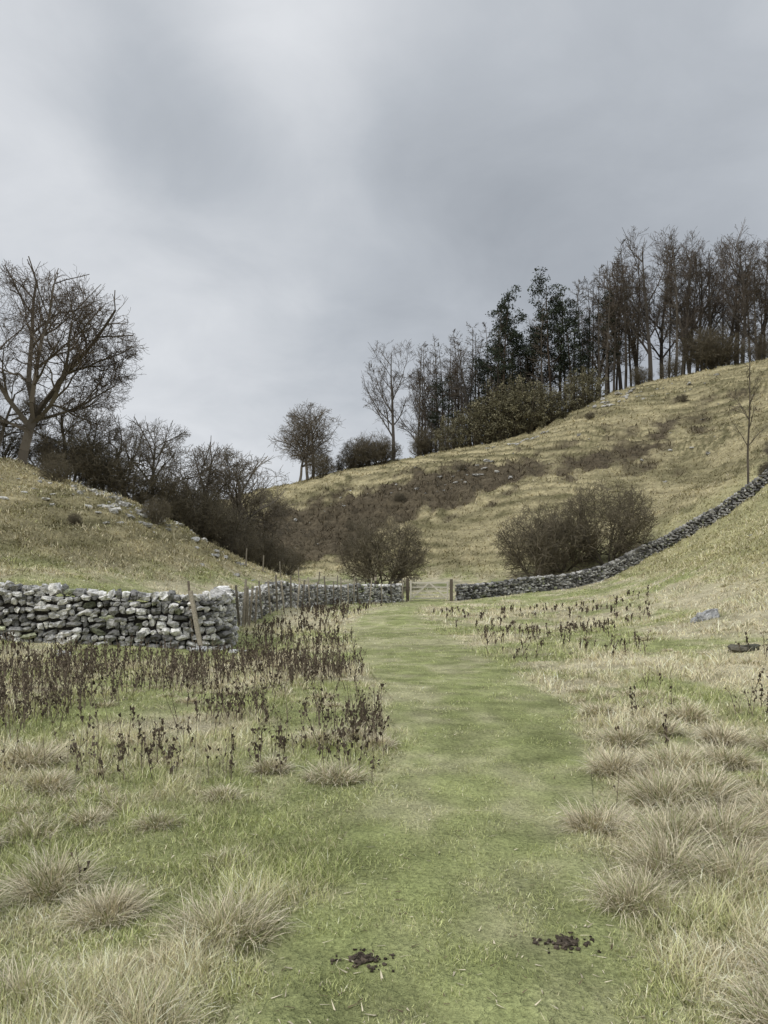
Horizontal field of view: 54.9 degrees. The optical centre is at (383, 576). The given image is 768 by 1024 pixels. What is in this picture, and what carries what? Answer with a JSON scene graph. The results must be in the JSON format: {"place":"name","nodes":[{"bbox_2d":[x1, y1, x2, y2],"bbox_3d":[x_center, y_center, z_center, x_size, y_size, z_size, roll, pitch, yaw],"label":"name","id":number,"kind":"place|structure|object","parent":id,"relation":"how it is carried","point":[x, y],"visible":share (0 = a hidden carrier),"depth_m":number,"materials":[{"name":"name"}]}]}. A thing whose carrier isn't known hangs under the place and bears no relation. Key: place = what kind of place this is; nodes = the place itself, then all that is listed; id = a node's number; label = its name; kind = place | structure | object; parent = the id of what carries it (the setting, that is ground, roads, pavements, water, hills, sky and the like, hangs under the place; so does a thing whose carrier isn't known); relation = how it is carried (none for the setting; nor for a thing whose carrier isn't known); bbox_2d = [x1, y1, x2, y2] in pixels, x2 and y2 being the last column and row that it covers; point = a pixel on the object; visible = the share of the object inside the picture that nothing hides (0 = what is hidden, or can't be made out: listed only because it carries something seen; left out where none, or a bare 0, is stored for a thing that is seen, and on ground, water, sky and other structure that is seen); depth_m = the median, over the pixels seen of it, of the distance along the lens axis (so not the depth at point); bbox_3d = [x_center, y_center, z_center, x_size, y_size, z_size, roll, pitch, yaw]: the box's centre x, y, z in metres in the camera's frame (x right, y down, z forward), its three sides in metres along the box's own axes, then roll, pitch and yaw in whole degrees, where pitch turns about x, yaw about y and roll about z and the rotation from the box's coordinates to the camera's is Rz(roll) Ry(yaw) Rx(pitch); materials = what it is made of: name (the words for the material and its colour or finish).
{"place":"outdoors","nodes":[
{"label":"outdoors","id":0,"kind":"place"},
{"bbox_2d":[0,358,767,1023],"bbox_3d":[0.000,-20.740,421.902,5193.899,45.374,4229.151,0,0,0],"label":"ground","id":1,"kind":"structure","parent":0,"point":[552,446],"depth_m":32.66,"materials":[{"name":"plant"}]},
{"bbox_2d":[0,412,31,459],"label":"hawthorn bush","id":2,"kind":"object","parent":1,"relation":"on","point":[9,448],"visible":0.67,"depth_m":47.86,"materials":[{"name":"brown plant"}]},
{"bbox_2d":[0,367,50,445],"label":"thorn tree","id":3,"kind":"object","parent":1,"relation":"on","point":[41,425],"visible":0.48,"depth_m":47.10,"materials":[{"name":"brown plant"}]},
{"bbox_2d":[14,428,67,473],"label":"hawthorn bush","id":4,"kind":"object","parent":1,"relation":"on","point":[31,454],"visible":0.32,"depth_m":48.30,"materials":[{"name":"brown plant"}]},
{"bbox_2d":[30,449,76,482],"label":"hawthorn bush","id":5,"kind":"object","parent":1,"relation":"on","point":[57,470],"visible":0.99,"depth_m":42.85,"materials":[{"name":"brown plant"}]},
{"bbox_2d":[11,389,99,476],"bbox_3d":[-21.346,-9.363,48.468,5.447,6.232,6.085,0,0,-21],"label":"thorn tree","id":6,"kind":"object","parent":1,"relation":"on","point":[60,420],"visible":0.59,"depth_m":47.66,"materials":[{"name":"brown plant"}]},
{"bbox_2d":[31,425,106,484],"bbox_3d":[-20.295,-7.919,48.151,4.759,3.934,4.612,0,0,0],"label":"hawthorn bush","id":7,"kind":"object","parent":1,"relation":"on","point":[70,448],"visible":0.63,"depth_m":47.19,"materials":[{"name":"brown plant"}]},
{"bbox_2d":[0,256,148,463],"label":"ash tree","id":8,"kind":"object","parent":1,"relation":"on","point":[36,349],"visible":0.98,"depth_m":46.27,"materials":[{"name":"brown plant"}]},
{"bbox_2d":[56,408,130,486],"bbox_3d":[-19.744,-8.367,49.727,5.152,5.919,4.814,0,0,40],"label":"thorn tree","id":9,"kind":"object","parent":1,"relation":"on","point":[94,433],"visible":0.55,"depth_m":49.20,"materials":[{"name":"brown plant"}]},
{"bbox_2d":[64,437,139,494],"bbox_3d":[-18.742,-7.188,49.009,5.228,4.161,5.409,0,0,-30],"label":"hawthorn bush","id":10,"kind":"object","parent":1,"relation":"on","point":[96,479],"visible":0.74,"depth_m":47.89,"materials":[{"name":"brown plant"}]},
{"bbox_2d":[97,450,163,505],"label":"hawthorn bush","id":11,"kind":"object","parent":1,"relation":"on","point":[122,492],"visible":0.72,"depth_m":48.31,"materials":[{"name":"brown plant"}]},
{"bbox_2d":[89,414,174,490],"bbox_3d":[-18.024,-7.729,50.862,7.236,6.746,5.478,0,0,31],"label":"thorn tree","id":12,"kind":"object","parent":1,"relation":"on","point":[135,435],"visible":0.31,"depth_m":50.41,"materials":[{"name":"brown plant"}]},
{"bbox_2d":[140,496,172,523],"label":"hawthorn bush","id":13,"kind":"object","parent":1,"relation":"on","point":[157,511],"visible":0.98,"depth_m":40.32,"materials":[{"name":"brown plant"}]},
{"bbox_2d":[105,417,214,497],"bbox_3d":[-15.714,-7.442,51.754,6.643,7.600,7.421,0,0,10],"label":"thorn tree","id":14,"kind":"object","parent":1,"relation":"on","point":[169,452],"visible":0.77,"depth_m":51.20,"materials":[{"name":"brown plant"}]},
{"bbox_2d":[125,464,194,523],"bbox_3d":[-15.198,-5.523,50.161,5.098,4.215,4.941,0,0,-1],"label":"hawthorn bush","id":15,"kind":"object","parent":1,"relation":"on","point":[168,492],"visible":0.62,"depth_m":49.27,"materials":[{"name":"brown plant"}]},
{"bbox_2d":[187,581,202,645],"bbox_3d":[-4.493,0.978,17.617,0.566,1.775,0.166,0,0,27],"label":"leaning fence post","id":16,"kind":"object","parent":1,"relation":"on","point":[192,607],"visible":0.86,"depth_m":17.57,"materials":[{"name":"brown wood"}]},
{"bbox_2d":[167,488,235,544],"bbox_3d":[-13.248,-4.294,52.007,5.446,4.334,5.634,0,0,-31],"label":"hawthorn bush","id":17,"kind":"object","parent":1,"relation":"on","point":[191,521],"visible":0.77,"depth_m":51.18,"materials":[{"name":"brown plant"}]},
{"bbox_2d":[0,580,404,650],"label":"dry stone wall","id":18,"kind":"structure","parent":1,"relation":"on","point":[43,613],"depth_m":17.45,"materials":[{"name":"stone"}]},
{"bbox_2d":[158,441,257,542],"bbox_3d":[-13.831,-6.053,56.691,7.702,9.470,8.243,0,0,-37],"label":"thorn tree","id":19,"kind":"object","parent":1,"relation":"on","point":[210,463],"visible":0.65,"depth_m":55.75,"materials":[{"name":"brown plant"}]},
{"bbox_2d":[202,500,261,554],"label":"hawthorn bush","id":20,"kind":"object","parent":1,"relation":"on","point":[222,542],"visible":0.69,"depth_m":52.89,"materials":[{"name":"brown plant"}]},
{"bbox_2d":[205,475,269,544],"bbox_3d":[-13.027,-4.711,62.413,7.304,8.995,9.648,0,0,3],"label":"thorn tree","id":21,"kind":"object","parent":1,"relation":"on","point":[225,501],"visible":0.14,"depth_m":61.79,"materials":[{"name":"brown plant"}]},
{"bbox_2d":[190,446,297,539],"bbox_3d":[-11.977,-5.444,59.100,8.636,9.880,9.647,0,0,41],"label":"thorn tree","id":22,"kind":"object","parent":1,"relation":"on","point":[263,497],"visible":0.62,"depth_m":58.85,"materials":[{"name":"brown plant"}]},
{"bbox_2d":[228,533,265,562],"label":"hawthorn bush","id":23,"kind":"object","parent":1,"relation":"on","point":[240,547],"visible":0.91,"depth_m":52.02,"materials":[{"name":"brown plant"}]},
{"bbox_2d":[215,489,299,553],"bbox_3d":[-10.374,-3.517,63.344,6.418,7.892,6.870,0,0,25],"label":"thorn tree","id":24,"kind":"object","parent":1,"relation":"on","point":[272,514],"visible":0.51,"depth_m":62.42,"materials":[{"name":"brown plant"}]},
{"bbox_2d":[243,528,285,571],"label":"hawthorn bush","id":25,"kind":"object","parent":1,"relation":"on","point":[268,560],"visible":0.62,"depth_m":56.52,"materials":[{"name":"brown plant"}]},
{"bbox_2d":[264,546,300,576],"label":"hawthorn bush","id":26,"kind":"object","parent":1,"relation":"on","point":[289,571],"visible":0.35,"depth_m":59.27,"materials":[{"name":"brown plant"}]},
{"bbox_2d":[277,409,330,479],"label":"thorn tree","id":27,"kind":"object","parent":1,"relation":"on","point":[306,449],"visible":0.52,"depth_m":122.73,"materials":[{"name":"brown plant"}]},
{"bbox_2d":[280,418,331,480],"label":"thorn tree","id":28,"kind":"object","parent":1,"relation":"on","point":[303,457],"visible":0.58,"depth_m":121.68,"materials":[{"name":"brown plant"}]},
{"bbox_2d":[268,401,345,478],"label":"thorn tree","id":29,"kind":"object","parent":1,"relation":"on","point":[303,415],"visible":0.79,"depth_m":120.41,"materials":[{"name":"brown plant"}]},
{"bbox_2d":[235,575,402,627],"bbox_3d":[-2.947,0.922,36.513,2.560,2.047,25.077,0,0,14],"label":"wire fence","id":30,"kind":"object","parent":1,"relation":"on","point":[246,611],"visible":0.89,"depth_m":31.92,"materials":[{"name":"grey wood"}]},
{"bbox_2d":[303,453,336,477],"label":"hawthorn bush","id":31,"kind":"object","parent":1,"relation":"on","point":[326,468],"visible":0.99,"depth_m":118.47,"materials":[{"name":"brown plant"}]},
{"bbox_2d":[338,437,379,466],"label":"hawthorn bush","id":32,"kind":"object","parent":1,"relation":"on","point":[350,445],"visible":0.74,"depth_m":122.67,"materials":[{"name":"brown plant"}]},
{"bbox_2d":[345,428,394,466],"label":"hawthorn bush","id":33,"kind":"object","parent":1,"relation":"on","point":[372,450],"visible":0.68,"depth_m":122.97,"materials":[{"name":"brown plant"}]},
{"bbox_2d":[330,511,432,587],"bbox_3d":[-0.042,-1.961,56.194,7.738,6.241,7.480,0,0,-17],"label":"hawthorn bush","id":34,"kind":"object","parent":1,"relation":"on","point":[403,562],"visible":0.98,"depth_m":55.50,"materials":[{"name":"brown plant"}]},
{"bbox_2d":[0,373,763,584],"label":"limestone outcrop","id":35,"kind":"object","parent":1,"relation":"on","point":[114,510],"visible":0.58,"depth_m":41.35,"materials":[{"name":"grey stone"}]},
{"bbox_2d":[0,664,766,1023],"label":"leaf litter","id":36,"kind":"object","parent":1,"relation":"on","point":[376,924],"visible":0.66,"depth_m":3.20,"materials":[{"name":"brown plant"}]},
{"bbox_2d":[0,545,767,1023],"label":"grass tussocks","id":37,"kind":"object","parent":1,"relation":"on","point":[686,831],"depth_m":4.59,"materials":[{"name":"beige plant"}]},
{"bbox_2d":[0,358,767,589],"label":"hillside grass","id":38,"kind":"structure","parent":1,"relation":"on","point":[717,555],"depth_m":65.12,"materials":[{"name":"plant"}]},
{"bbox_2d":[0,585,767,882],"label":"dead dock stalks","id":39,"kind":"object","parent":1,"relation":"on","point":[66,669],"visible":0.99,"depth_m":10.88,"materials":[{"name":"brown plant"}]},
{"bbox_2d":[371,434,402,462],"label":"hawthorn bush","id":40,"kind":"object","parent":1,"relation":"on","point":[385,450],"visible":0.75,"depth_m":123.10,"materials":[{"name":"brown plant"}]},
{"bbox_2d":[361,339,423,460],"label":"birch tree","id":41,"kind":"object","parent":1,"relation":"on","point":[392,410],"visible":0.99,"depth_m":124.90,"materials":[{"name":"grey plant"}]},
{"bbox_2d":[394,366,440,454],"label":"bare tree","id":42,"kind":"object","parent":1,"relation":"on","point":[416,407],"visible":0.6,"depth_m":132.96,"materials":[{"name":"brown plant"}]},
{"bbox_2d":[404,341,433,455],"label":"larch tree","id":43,"kind":"object","parent":1,"relation":"on","point":[419,401],"visible":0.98,"depth_m":123.07,"materials":[{"name":"brown plant"}]},
{"bbox_2d":[407,425,445,455],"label":"hawthorn bush","id":44,"kind":"object","parent":1,"relation":"on","point":[427,437],"visible":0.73,"depth_m":122.62,"materials":[{"name":"brown plant"}]},
{"bbox_2d":[401,578,452,600],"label":"field gate","id":45,"kind":"structure","parent":1,"relation":"on","point":[427,583],"depth_m":48.83,"materials":[{"name":"grey wood"}]},
{"bbox_2d":[425,372,456,450],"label":"pine tree","id":46,"kind":"object","parent":1,"relation":"on","point":[443,399],"visible":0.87,"depth_m":125.86,"materials":[{"name":"green plant"}]},
{"bbox_2d":[429,413,462,450],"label":"evergreen shrub","id":47,"kind":"object","parent":1,"relation":"on","point":[447,430],"visible":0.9,"depth_m":120.49,"materials":[{"name":"green plant"}]},
{"bbox_2d":[441,341,492,431],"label":"bare tree","id":48,"kind":"object","parent":1,"relation":"on","point":[455,385],"visible":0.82,"depth_m":123.55,"materials":[{"name":"brown plant"}]},
{"bbox_2d":[454,399,497,446],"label":"evergreen shrub","id":49,"kind":"object","parent":1,"relation":"on","point":[475,436],"visible":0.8,"depth_m":120.20,"materials":[{"name":"green plant"}]},
{"bbox_2d":[461,356,490,443],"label":"pine tree","id":50,"kind":"object","parent":1,"relation":"on","point":[479,360],"visible":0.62,"depth_m":126.26,"materials":[{"name":"green plant"}]},
{"bbox_2d":[465,394,509,445],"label":"evergreen shrub","id":51,"kind":"object","parent":1,"relation":"on","point":[475,406],"visible":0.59,"depth_m":120.43,"materials":[{"name":"green plant"}]},
{"bbox_2d":[474,375,526,440],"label":"evergreen shrub","id":52,"kind":"object","parent":1,"relation":"on","point":[502,435],"visible":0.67,"depth_m":120.36,"materials":[{"name":"green plant"}]},
{"bbox_2d":[483,285,528,409],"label":"pine tree","id":53,"kind":"object","parent":1,"relation":"on","point":[500,307],"visible":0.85,"depth_m":124.48,"materials":[{"name":"green plant"}]},
{"bbox_2d":[487,390,534,437],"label":"evergreen shrub","id":54,"kind":"object","parent":1,"relation":"on","point":[514,433],"visible":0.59,"depth_m":119.57,"materials":[{"name":"green plant"}]},
{"bbox_2d":[492,309,538,396],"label":"pine tree","id":55,"kind":"object","parent":1,"relation":"on","point":[520,340],"visible":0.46,"depth_m":127.05,"materials":[{"name":"green plant"}]},
{"bbox_2d":[497,372,551,433],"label":"evergreen shrub","id":56,"kind":"object","parent":1,"relation":"on","point":[527,399],"visible":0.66,"depth_m":119.21,"materials":[{"name":"green plant"}]},
{"bbox_2d":[489,499,576,577],"bbox_3d":[11.602,-2.844,57.584,6.588,6.463,6.798,0,0,21],"label":"hawthorn bush","id":57,"kind":"object","parent":1,"relation":"on","point":[544,546],"visible":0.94,"depth_m":57.16,"materials":[{"name":"brown plant"}]},
{"bbox_2d":[506,315,559,391],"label":"pine tree","id":58,"kind":"object","parent":1,"relation":"on","point":[526,373],"visible":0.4,"depth_m":127.81,"materials":[{"name":"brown plant"}]},
{"bbox_2d":[517,379,559,428],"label":"evergreen shrub","id":59,"kind":"object","parent":1,"relation":"on","point":[535,407],"visible":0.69,"depth_m":118.84,"materials":[{"name":"green plant"}]},
{"bbox_2d":[523,300,556,391],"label":"larch tree","id":60,"kind":"object","parent":1,"relation":"on","point":[541,338],"visible":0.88,"depth_m":122.51,"materials":[{"name":"brown plant"}]},
{"bbox_2d":[518,266,580,418],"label":"pine tree","id":61,"kind":"object","parent":1,"relation":"on","point":[549,310],"visible":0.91,"depth_m":125.50,"materials":[{"name":"green plant"}]},
{"bbox_2d":[532,387,571,425],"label":"evergreen shrub","id":62,"kind":"object","parent":1,"relation":"on","point":[552,415],"visible":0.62,"depth_m":118.73,"materials":[{"name":"green plant"}]},
{"bbox_2d":[543,297,576,399],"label":"pine tree","id":63,"kind":"object","parent":1,"relation":"on","point":[567,363],"visible":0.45,"depth_m":127.60,"materials":[{"name":"green plant"}]},
{"bbox_2d":[514,498,608,572],"bbox_3d":[14.042,-3.352,58.647,7.593,6.122,6.513,0,0,27],"label":"hawthorn bush","id":64,"kind":"object","parent":1,"relation":"on","point":[577,560],"visible":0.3,"depth_m":57.44,"materials":[{"name":"brown plant"}]},
{"bbox_2d":[545,384,579,418],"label":"evergreen shrub","id":65,"kind":"object","parent":1,"relation":"on","point":[565,400],"visible":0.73,"depth_m":118.87,"materials":[{"name":"green plant"}]},
{"bbox_2d":[551,296,590,394],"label":"pine tree","id":66,"kind":"object","parent":1,"relation":"on","point":[576,345],"visible":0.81,"depth_m":125.41,"materials":[{"name":"green plant"}]},
{"bbox_2d":[555,364,599,410],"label":"evergreen shrub","id":67,"kind":"object","parent":1,"relation":"on","point":[580,403],"visible":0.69,"depth_m":119.26,"materials":[{"name":"green plant"}]},
{"bbox_2d":[568,313,597,384],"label":"pine tree","id":68,"kind":"object","parent":1,"relation":"on","point":[584,341],"visible":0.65,"depth_m":127.48,"materials":[{"name":"green plant"}]},
{"bbox_2d":[567,367,609,404],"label":"evergreen shrub","id":69,"kind":"object","parent":1,"relation":"on","point":[594,390],"visible":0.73,"depth_m":119.02,"materials":[{"name":"green plant"}]},
{"bbox_2d":[583,264,623,395],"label":"larch tree","id":70,"kind":"object","parent":1,"relation":"on","point":[599,328],"visible":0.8,"depth_m":126.03,"materials":[{"name":"brown plant"}]},
{"bbox_2d":[552,479,659,565],"bbox_3d":[17.058,-4.236,56.842,8.113,6.935,7.843,0,0,8],"label":"hawthorn bush","id":71,"kind":"object","parent":1,"relation":"on","point":[612,514],"visible":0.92,"depth_m":56.06,"materials":[{"name":"brown plant"}]},
{"bbox_2d":[592,288,623,394],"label":"tree","id":72,"kind":"object","parent":1,"relation":"on","point":[601,350],"visible":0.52,"depth_m":127.33,"materials":[{"name":"green plant"}]},
{"bbox_2d":[592,264,625,394],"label":"larch tree","id":73,"kind":"object","parent":1,"relation":"on","point":[607,350],"visible":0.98,"depth_m":122.93,"materials":[{"name":"brown plant"}]},
{"bbox_2d":[454,468,767,600],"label":"dry stone wall","id":74,"kind":"structure","parent":1,"relation":"on","point":[579,578],"depth_m":53.84,"materials":[{"name":"stone"}]},
{"bbox_2d":[599,264,630,391],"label":"larch tree","id":75,"kind":"object","parent":1,"relation":"on","point":[614,344],"visible":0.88,"depth_m":123.99,"materials":[{"name":"brown plant"}]},
{"bbox_2d":[588,259,649,389],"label":"bare tree","id":76,"kind":"object","parent":1,"relation":"on","point":[619,371],"visible":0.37,"depth_m":131.99,"materials":[{"name":"brown plant"}]},
{"bbox_2d":[605,239,643,388],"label":"larch tree","id":77,"kind":"object","parent":1,"relation":"on","point":[625,330],"visible":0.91,"depth_m":124.56,"materials":[{"name":"brown plant"}]},
{"bbox_2d":[600,258,655,384],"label":"bare tree","id":78,"kind":"object","parent":1,"relation":"on","point":[629,334],"visible":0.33,"depth_m":131.49,"materials":[{"name":"brown plant"}]},
{"bbox_2d":[627,365,654,384],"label":"hawthorn bush","id":79,"kind":"object","parent":1,"relation":"on","point":[638,378],"visible":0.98,"depth_m":123.42,"materials":[{"name":"brown plant"}]},
{"bbox_2d":[605,225,694,380],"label":"bare tree","id":80,"kind":"object","parent":1,"relation":"on","point":[645,290],"visible":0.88,"depth_m":125.95,"materials":[{"name":"brown plant"}]},
{"bbox_2d":[626,233,704,378],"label":"bare tree","id":81,"kind":"object","parent":1,"relation":"on","point":[661,343],"visible":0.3,"depth_m":135.44,"materials":[{"name":"brown plant"}]},
{"bbox_2d":[653,254,684,373],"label":"larch tree","id":82,"kind":"object","parent":1,"relation":"on","point":[670,311],"visible":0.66,"depth_m":128.98,"materials":[{"name":"brown plant"}]},
{"bbox_2d":[656,354,687,377],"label":"hawthorn bush","id":83,"kind":"object","parent":1,"relation":"on","point":[670,368],"visible":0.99,"depth_m":123.13,"materials":[{"name":"brown plant"}]},
{"bbox_2d":[651,265,705,373],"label":"bare tree","id":84,"kind":"object","parent":1,"relation":"on","point":[693,321],"visible":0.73,"depth_m":127.20,"materials":[{"name":"brown plant"}]},
{"bbox_2d":[661,236,695,376],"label":"larch tree","id":85,"kind":"object","parent":1,"relation":"on","point":[676,321],"visible":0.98,"depth_m":122.89,"materials":[{"name":"brown plant"}]},
{"bbox_2d":[648,231,721,374],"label":"bare tree","id":86,"kind":"object","parent":1,"relation":"on","point":[690,259],"visible":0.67,"depth_m":127.65,"materials":[{"name":"brown plant"}]},
{"bbox_2d":[657,241,730,372],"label":"bare tree","id":87,"kind":"object","parent":1,"relation":"on","point":[696,262],"visible":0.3,"depth_m":136.06,"materials":[{"name":"brown plant"}]},
{"bbox_2d":[670,325,732,370],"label":"hawthorn bush","id":88,"kind":"object","parent":1,"relation":"on","point":[706,353],"visible":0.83,"depth_m":122.84,"materials":[{"name":"brown plant"}]},
{"bbox_2d":[680,320,747,370],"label":"hawthorn bush","id":89,"kind":"object","parent":1,"relation":"on","point":[726,352],"visible":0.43,"depth_m":122.33,"materials":[{"name":"brown plant"}]},
{"bbox_2d":[679,249,750,336],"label":"bare tree","id":90,"kind":"object","parent":1,"relation":"on","point":[714,298],"visible":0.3,"depth_m":134.40,"materials":[{"name":"brown plant"}]},
{"bbox_2d":[708,338,745,366],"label":"hawthorn bush","id":91,"kind":"object","parent":1,"relation":"on","point":[735,357],"visible":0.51,"depth_m":122.90,"materials":[{"name":"brown plant"}]},
{"bbox_2d":[700,235,763,364],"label":"bare tree","id":92,"kind":"object","parent":1,"relation":"on","point":[735,307],"visible":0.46,"depth_m":128.38,"materials":[{"name":"brown plant"}]},
{"bbox_2d":[710,219,767,362],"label":"bare tree","id":93,"kind":"object","parent":1,"relation":"on","point":[728,262],"visible":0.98,"depth_m":124.19,"materials":[{"name":"brown plant"}]},
{"bbox_2d":[723,321,766,484],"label":"ash sapling","id":94,"kind":"object","parent":1,"relation":"on","point":[749,422],"visible":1,"depth_m":54.52,"materials":[{"name":"brown plant"}]},
{"bbox_2d":[737,248,767,360],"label":"larch tree","id":95,"kind":"object","parent":1,"relation":"on","point":[755,320],"visible":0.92,"depth_m":122.71,"materials":[{"name":"brown plant"}]},
{"bbox_2d":[740,331,767,362],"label":"hawthorn bush","id":96,"kind":"object","parent":1,"relation":"on","point":[762,352],"visible":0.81,"depth_m":123.14,"materials":[{"name":"brown plant"}]},
{"bbox_2d":[0,0,767,498],"label":"sky","id":97,"kind":"structure","parent":0,"point":[274,192],"materials":[{"name":"grey"}]},
{"bbox_2d":[226,601,692,1023],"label":"path","id":98,"kind":"structure","parent":0,"point":[317,954],"depth_m":3.97,"materials":[{"name":"green plant"}]},
{"bbox_2d":[330,948,394,971],"bbox_3d":[-0.074,1.615,3.131,0.283,0.025,0.172,0,0,19],"label":"molehill","id":99,"kind":"object","parent":98,"relation":"on","point":[361,957],"visible":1,"depth_m":3.12,"materials":[{"name":"soil"}]},
{"bbox_2d":[532,931,600,953],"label":"animal droppings","id":100,"kind":"object","parent":98,"relation":"on","point":[567,942],"visible":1,"depth_m":3.27,"materials":[{"name":"soil"}]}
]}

